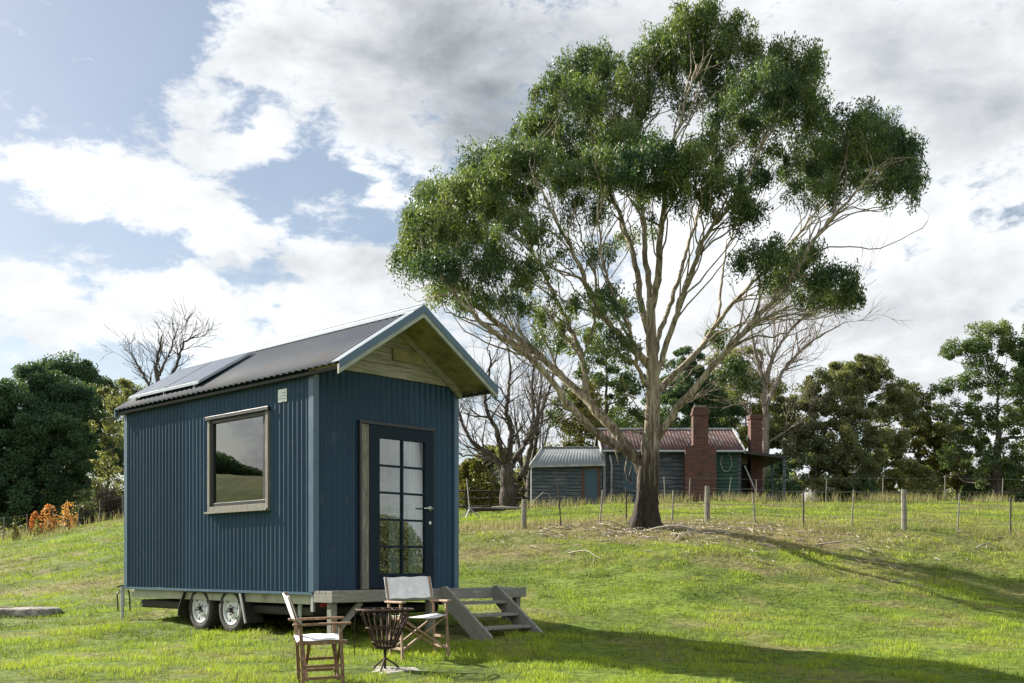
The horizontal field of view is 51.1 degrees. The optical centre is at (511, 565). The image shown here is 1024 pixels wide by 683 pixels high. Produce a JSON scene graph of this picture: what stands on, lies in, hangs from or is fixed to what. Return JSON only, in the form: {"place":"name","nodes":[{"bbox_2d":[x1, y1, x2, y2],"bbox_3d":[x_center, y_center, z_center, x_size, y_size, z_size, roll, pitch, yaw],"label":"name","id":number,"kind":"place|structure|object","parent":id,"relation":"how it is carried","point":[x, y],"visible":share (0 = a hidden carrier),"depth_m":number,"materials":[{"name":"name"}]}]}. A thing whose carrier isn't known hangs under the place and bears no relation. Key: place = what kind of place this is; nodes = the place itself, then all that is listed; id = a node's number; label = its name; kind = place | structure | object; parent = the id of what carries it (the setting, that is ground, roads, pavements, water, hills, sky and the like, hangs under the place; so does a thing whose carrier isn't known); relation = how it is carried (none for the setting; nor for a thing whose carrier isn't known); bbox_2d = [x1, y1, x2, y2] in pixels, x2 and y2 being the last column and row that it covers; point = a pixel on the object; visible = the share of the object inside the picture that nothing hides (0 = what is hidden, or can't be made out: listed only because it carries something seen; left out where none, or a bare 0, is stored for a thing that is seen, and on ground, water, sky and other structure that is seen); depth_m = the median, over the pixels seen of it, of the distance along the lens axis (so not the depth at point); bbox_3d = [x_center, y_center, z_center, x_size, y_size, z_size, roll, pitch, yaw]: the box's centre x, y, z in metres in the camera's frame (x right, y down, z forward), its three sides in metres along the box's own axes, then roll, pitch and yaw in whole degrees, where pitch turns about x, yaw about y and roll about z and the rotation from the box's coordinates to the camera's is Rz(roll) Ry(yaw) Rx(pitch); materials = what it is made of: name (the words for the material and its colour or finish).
{"place":"outdoors","nodes":[
{"label":"outdoors","id":0,"kind":"place"},
{"bbox_2d":[0,500,1023,682],"bbox_3d":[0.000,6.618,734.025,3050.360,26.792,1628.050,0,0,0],"label":"ground","id":1,"kind":"structure","parent":0,"point":[476,672],"depth_m":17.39,"materials":[{"name":"green plant"}]},
{"bbox_2d":[11,516,20,540],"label":"conical shrub","id":2,"kind":"object","parent":1,"relation":"on","point":[15,534],"visible":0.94,"depth_m":41.98,"materials":[{"name":"green plant"}]},
{"bbox_2d":[0,607,61,617],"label":"concrete slab","id":3,"kind":"structure","parent":1,"relation":"on","point":[25,611],"depth_m":16.71,"materials":[{"name":"grey concrete"}]},
{"bbox_2d":[28,510,41,535],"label":"autumn shrub","id":4,"kind":"object","parent":1,"relation":"on","point":[33,516],"visible":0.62,"depth_m":42.96,"materials":[{"name":"orange plant"}]},
{"bbox_2d":[32,519,42,537],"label":"conical shrub","id":5,"kind":"object","parent":1,"relation":"on","point":[36,528],"visible":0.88,"depth_m":41.97,"materials":[{"name":"green plant"}]},
{"bbox_2d":[40,504,60,533],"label":"autumn shrub","id":6,"kind":"object","parent":1,"relation":"on","point":[50,518],"visible":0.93,"depth_m":43.43,"materials":[{"name":"orange plant"}]},
{"bbox_2d":[0,364,110,532],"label":"cypress tree","id":7,"kind":"object","parent":1,"relation":"on","point":[47,436],"visible":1,"depth_m":52.11,"materials":[{"name":"green plant"}]},
{"bbox_2d":[3,496,122,540],"bbox_3d":[-18.797,-1.843,44.081,5.607,2.330,1.039,0,0,-33],"label":"wire fence","id":8,"kind":"object","parent":1,"relation":"on","point":[59,522],"visible":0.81,"depth_m":44.06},
{"bbox_2d":[11,350,123,528],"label":"cypress tree","id":9,"kind":"object","parent":1,"relation":"on","point":[83,370],"visible":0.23,"depth_m":65.67,"materials":[{"name":"green plant"}]},
{"bbox_2d":[59,500,77,529],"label":"autumn shrub","id":10,"kind":"object","parent":1,"relation":"on","point":[69,516],"visible":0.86,"depth_m":44.16,"materials":[{"name":"orange plant"}]},
{"bbox_2d":[70,488,100,524],"bbox_3d":[-19.035,-2.591,47.971,1.500,1.817,1.629,0,0,0],"label":"bare shrub","id":11,"kind":"object","parent":1,"relation":"on","point":[85,511],"visible":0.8,"depth_m":47.92,"materials":[{"name":"green plant"}]},
{"bbox_2d":[87,466,123,520],"bbox_3d":[-17.614,-3.121,47.108,2.078,2.726,1.989,0,0,-18],"label":"bare shrub","id":12,"kind":"object","parent":1,"relation":"on","point":[107,505],"visible":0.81,"depth_m":46.76,"materials":[{"name":"grey plant"}]},
{"bbox_2d":[85,382,130,503],"bbox_3d":[-22.140,-5.846,58.164,3.656,8.102,3.117,0,0,-28],"label":"pine tree","id":13,"kind":"object","parent":1,"relation":"on","point":[108,429],"visible":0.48,"depth_m":57.83,"materials":[{"name":"green plant"}]},
{"bbox_2d":[103,377,152,487],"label":"gum tree","id":14,"kind":"object","parent":1,"relation":"on","point":[126,383],"visible":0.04,"depth_m":71.29,"materials":[{"name":"green plant"}]},
{"bbox_2d":[97,299,222,385],"bbox_3d":[-20.048,-8.827,62.337,7.990,13.824,4.783,0,0,34],"label":"bare tree","id":15,"kind":"object","parent":1,"relation":"on","point":[157,372],"visible":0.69,"depth_m":61.93,"materials":[{"name":"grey plant"}]},
{"bbox_2d":[114,303,497,632],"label":"tiny house","id":16,"kind":"structure","parent":1,"relation":"on","point":[300,469],"depth_m":14.11,"materials":[{"name":"blue metal"}]},
{"bbox_2d":[204,406,270,513],"bbox_3d":[-3.615,-1.361,14.114,1.530,1.322,0.115,0,0,44],"label":"window","id":17,"kind":"structure","parent":16,"relation":"in","point":[238,443],"depth_m":14.12,"materials":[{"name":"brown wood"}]},
{"bbox_2d":[387,439,404,512],"bbox_3d":[-1.849,-1.395,15.703,1.350,1.250,0.115,0,0,44],"label":"window","id":18,"kind":"structure","parent":16,"relation":"in","point":[393,452],"depth_m":15.60,"materials":[{"name":"clear glass"}]},
{"bbox_2d":[369,424,433,588],"bbox_3d":[-1.414,-0.751,13.940,0.112,2.082,1.092,0,0,44],"label":"door","id":19,"kind":"structure","parent":16,"relation":"in","point":[416,447],"depth_m":14.06,"materials":[{"name":"blue paint"}]},
{"bbox_2d":[283,592,350,682],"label":"director chair","id":20,"kind":"object","parent":1,"relation":"on","point":[334,639],"visible":0.99,"depth_m":9.48,"materials":[{"name":"brown wood"}]},
{"bbox_2d":[372,666,422,673],"bbox_3d":[-1.181,1.055,10.831,0.618,0.071,0.543,0,0,-32],"label":"hearth stone","id":21,"kind":"object","parent":1,"relation":"on","point":[389,669],"visible":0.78,"depth_m":10.73,"materials":[{"name":"grey stone"}]},
{"bbox_2d":[354,608,413,671],"bbox_3d":[-1.290,0.745,10.800,0.611,0.626,0.592,0,0,0],"label":"fire basket","id":22,"kind":"object","parent":21,"relation":"on","point":[394,641],"visible":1,"depth_m":10.73,"materials":[{"name":"metal"}]},
{"bbox_2d":[384,576,451,659],"bbox_3d":[-1.043,0.571,11.776,0.585,0.904,0.595,-1,0,-27],"label":"director chair","id":23,"kind":"object","parent":1,"relation":"on","point":[409,587],"visible":0.84,"depth_m":11.90,"materials":[{"name":"white fabric"}]},
{"bbox_2d":[313,585,542,644],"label":"timber deck","id":24,"kind":"structure","parent":1,"relation":"on","point":[512,611],"depth_m":13.76,"materials":[{"name":"grey wood"}]},
{"bbox_2d":[459,478,479,517],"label":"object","id":25,"kind":"object","parent":1,"relation":"on","point":[468,510],"visible":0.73,"depth_m":35.98,"materials":[{"name":"white paint"}]},
{"bbox_2d":[459,457,496,510],"bbox_3d":[-2.110,-4.284,60.045,2.635,3.667,2.726,0,0,0],"label":"bush","id":26,"kind":"object","parent":1,"relation":"on","point":[473,469],"visible":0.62,"depth_m":59.59,"materials":[{"name":"green plant"}]},
{"bbox_2d":[466,507,505,512],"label":"fallen branch","id":27,"kind":"object","parent":1,"relation":"on","point":[477,509],"visible":0.89,"depth_m":41.04,"materials":[{"name":"grey wood"}]},
{"bbox_2d":[459,489,529,508],"bbox_3d":[-0.724,-3.267,57.198,5.448,1.840,0.249,0,0,-6],"label":"rail fence","id":28,"kind":"object","parent":1,"relation":"on","point":[490,497],"visible":0.39,"depth_m":57.08,"materials":[{"name":"brown wood"}]},
{"bbox_2d":[469,444,524,504],"bbox_3d":[-0.768,-4.895,64.037,4.064,4.951,4.184,0,0,0],"label":"bush","id":29,"kind":"object","parent":1,"relation":"on","point":[495,451],"visible":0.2,"depth_m":63.45,"materials":[{"name":"green plant"}]},
{"bbox_2d":[491,506,521,511],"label":"fallen branch","id":30,"kind":"object","parent":1,"relation":"on","point":[511,508],"visible":0.65,"depth_m":41.96,"materials":[{"name":"grey wood"}]},
{"bbox_2d":[0,467,1022,537],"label":"woods","id":31,"kind":"object","parent":1,"relation":"on","point":[949,490],"visible":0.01,"depth_m":94.39,"materials":[{"name":"plant"}]},
{"bbox_2d":[482,334,560,507],"bbox_3d":[1.149,-7.688,62.151,7.631,11.318,5.845,0,0,-29],"label":"bare tree","id":32,"kind":"object","parent":1,"relation":"on","point":[526,477],"visible":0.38,"depth_m":60.59,"materials":[{"name":"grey plant"}]},
{"bbox_2d":[516,448,538,504],"bbox_3d":[1.720,-4.710,62.020,3.062,4.435,3.171,0,0,0],"label":"bush","id":33,"kind":"object","parent":1,"relation":"on","point":[519,501],"visible":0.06,"depth_m":61.76,"materials":[{"name":"green plant"}]},
{"bbox_2d":[456,270,605,506],"bbox_3d":[-0.238,-8.934,55.802,10.635,13.759,10.672,0,0,0],"label":"bare tree","id":34,"kind":"object","parent":1,"relation":"on","point":[509,488],"visible":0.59,"depth_m":55.76,"materials":[{"name":"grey plant"}]},
{"bbox_2d":[529,446,604,507],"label":"garden shed","id":35,"kind":"structure","parent":1,"relation":"on","point":[574,471],"depth_m":47.28,"materials":[{"name":"grey metal"}]},
{"bbox_2d":[582,467,599,504],"bbox_3d":[3.486,-3.299,47.289,0.785,2.137,0.082,0,0,0],"label":"door","id":36,"kind":"structure","parent":35,"relation":"in","point":[590,478],"depth_m":47.28,"materials":[{"name":"teal wood"}]},
{"bbox_2d":[521,483,626,528],"bbox_3d":[1.609,-1.368,26.623,2.854,1.317,0.344,0,0,-18],"label":"wire fence","id":37,"kind":"object","parent":1,"relation":"on","point":[524,512],"visible":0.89,"depth_m":26.38,"materials":[{"name":"wood"}]},
{"bbox_2d":[543,379,610,445],"bbox_3d":[3.486,-6.107,57.383,3.175,7.570,4.048,0,0,-42],"label":"background gum","id":38,"kind":"object","parent":1,"relation":"on","point":[578,439],"visible":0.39,"depth_m":56.48,"materials":[{"name":"green plant"}]},
{"bbox_2d":[568,550,600,562],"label":"fallen branch","id":39,"kind":"object","parent":1,"relation":"on","point":[583,550],"visible":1,"depth_m":21.66,"materials":[{"name":"beige wood"}]},
{"bbox_2d":[584,520,625,527],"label":"fallen branch","id":40,"kind":"object","parent":1,"relation":"on","point":[604,524],"visible":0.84,"depth_m":25.77,"materials":[{"name":"grey wood"}]},
{"bbox_2d":[543,296,677,445],"bbox_3d":[5.501,-8.838,59.787,7.612,12.886,4.114,0,0,0],"label":"background gum","id":41,"kind":"object","parent":1,"relation":"on","point":[631,386],"visible":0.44,"depth_m":59.58,"materials":[{"name":"green plant"}]},
{"bbox_2d":[384,0,931,529],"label":"eucalyptus tree","id":42,"kind":"object","parent":1,"relation":"on","point":[486,188],"visible":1,"depth_m":25.11,"materials":[{"name":"green plant"}]},
{"bbox_2d":[646,525,706,536],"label":"fallen branch","id":43,"kind":"object","parent":1,"relation":"on","point":[654,528],"visible":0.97,"depth_m":24.63,"materials":[{"name":"grey wood"}]},
{"bbox_2d":[594,405,786,503],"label":"cottage","id":44,"kind":"structure","parent":1,"relation":"on","point":[698,451],"depth_m":47.97,"materials":[{"name":"brown brick"}]},
{"bbox_2d":[622,460,635,491],"bbox_3d":[5.243,-4.016,47.948,0.630,1.459,0.045,0,0,0],"label":"window","id":45,"kind":"structure","parent":44,"relation":"in","point":[633,476],"depth_m":47.95,"materials":[{"name":"glass"}]},
{"bbox_2d":[640,345,744,428],"bbox_3d":[10.453,-7.496,62.043,6.131,10.347,3.997,0,0,0],"label":"background gum","id":46,"kind":"object","parent":1,"relation":"on","point":[673,395],"visible":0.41,"depth_m":61.49,"materials":[{"name":"green plant"}]},
{"bbox_2d":[459,507,1023,575],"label":"bark litter","id":47,"kind":"object","parent":1,"relation":"on","point":[680,527],"visible":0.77,"depth_m":25.18,"materials":[{"name":"plant"}]},
{"bbox_2d":[704,344,816,450],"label":"background gum","id":48,"kind":"object","parent":1,"relation":"on","point":[742,429],"visible":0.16,"depth_m":67.25,"materials":[{"name":"green plant"}]},
{"bbox_2d":[763,460,802,502],"bbox_3d":[14.453,-4.161,57.006,2.207,3.276,2.227,0,0,0],"label":"bush","id":49,"kind":"object","parent":1,"relation":"on","point":[778,474],"visible":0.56,"depth_m":56.71,"materials":[{"name":"green plant"}]},
{"bbox_2d":[684,233,905,493],"bbox_3d":[15.996,-9.724,58.487,13.122,14.838,9.189,0,0,0],"label":"bare tree","id":50,"kind":"object","parent":1,"relation":"on","point":[765,401],"visible":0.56,"depth_m":58.00,"materials":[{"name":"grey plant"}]},
{"bbox_2d":[801,486,836,501],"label":"water tank","id":51,"kind":"object","parent":1,"relation":"on","point":[810,492],"depth_m":65.15,"materials":[{"name":"white paint"}]},
{"bbox_2d":[659,477,1021,501],"bbox_3d":[14.298,-3.080,45.307,17.504,1.410,0.522,0,0,1],"label":"wire fence","id":52,"kind":"object","parent":1,"relation":"on","point":[826,486],"visible":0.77,"depth_m":45.29,"materials":[{"name":"metal"}]},
{"bbox_2d":[671,486,1020,533],"bbox_3d":[9.017,-1.278,27.188,9.917,1.542,0.391,0,0,4],"label":"wire fence","id":53,"kind":"object","parent":1,"relation":"on","point":[904,501],"visible":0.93,"depth_m":27.18,"materials":[{"name":"wood"}]},
{"bbox_2d":[768,352,932,501],"bbox_3d":[18.700,-6.995,58.887,9.863,9.686,4.998,0,0,-16],"label":"wattle tree","id":54,"kind":"object","parent":1,"relation":"on","point":[821,454],"visible":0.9,"depth_m":58.13,"materials":[{"name":"green plant"}]},
{"bbox_2d":[815,539,890,555],"bbox_3d":[7.784,-0.410,24.231,1.740,0.386,0.454,0,0,26],"label":"fallen branch","id":55,"kind":"object","parent":1,"relation":"on","point":[851,546],"visible":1,"depth_m":24.31,"materials":[{"name":"wood"}]},
{"bbox_2d":[845,475,881,501],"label":"bush","id":56,"kind":"object","parent":1,"relation":"on","point":[866,482],"visible":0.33,"depth_m":56.60,"materials":[{"name":"green plant"}]},
{"bbox_2d":[865,557,913,568],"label":"fallen branch","id":57,"kind":"object","parent":1,"relation":"on","point":[887,563],"visible":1,"depth_m":22.76,"materials":[{"name":"wood"}]},
{"bbox_2d":[880,471,914,500],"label":"bush","id":58,"kind":"object","parent":1,"relation":"on","point":[889,482],"visible":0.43,"depth_m":57.75,"materials":[{"name":"green plant"}]},
{"bbox_2d":[891,579,929,587],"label":"fallen branch","id":59,"kind":"object","parent":1,"relation":"on","point":[919,584],"visible":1,"depth_m":20.80,"materials":[{"name":"wood"}]},
{"bbox_2d":[874,379,975,492],"bbox_3d":[24.633,-6.620,63.993,5.786,8.966,3.786,0,0,0],"label":"wattle tree","id":60,"kind":"object","parent":1,"relation":"on","point":[920,440],"visible":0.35,"depth_m":63.33,"materials":[{"name":"green plant"}]},
{"bbox_2d":[906,465,948,500],"bbox_3d":[23.181,-4.038,60.019,2.584,3.264,2.627,0,0,0],"label":"bush","id":61,"kind":"object","parent":1,"relation":"on","point":[929,474],"visible":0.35,"depth_m":59.50,"materials":[{"name":"green plant"}]},
{"bbox_2d":[924,417,992,501],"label":"wattle tree","id":62,"kind":"object","parent":1,"relation":"on","point":[954,482],"visible":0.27,"depth_m":65.56,"materials":[{"name":"green plant"}]},
{"bbox_2d":[925,317,1023,499],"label":"tall gum","id":63,"kind":"object","parent":1,"relation":"on","point":[994,463],"visible":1,"depth_m":57.83,"materials":[{"name":"green plant"}]},
{"bbox_2d":[958,474,991,502],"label":"bush","id":64,"kind":"object","parent":1,"relation":"on","point":[966,487],"visible":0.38,"depth_m":59.80,"materials":[{"name":"green plant"}]},
{"bbox_2d":[975,543,994,549],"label":"fallen branch","id":65,"kind":"object","parent":1,"relation":"on","point":[977,547],"visible":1,"depth_m":24.93,"materials":[{"name":"beige wood"}]},
{"bbox_2d":[991,464,1023,501],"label":"bush","id":66,"kind":"object","parent":1,"relation":"on","point":[1020,496],"visible":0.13,"depth_m":61.42,"materials":[{"name":"green plant"}]},
{"bbox_2d":[0,490,1023,543],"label":"dry grass","id":67,"kind":"structure","parent":0,"point":[724,499],"depth_m":35.29,"materials":[{"name":"plant"}]},
{"bbox_2d":[0,0,1023,531],"label":"sky","id":68,"kind":"structure","parent":0,"point":[251,164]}
]}

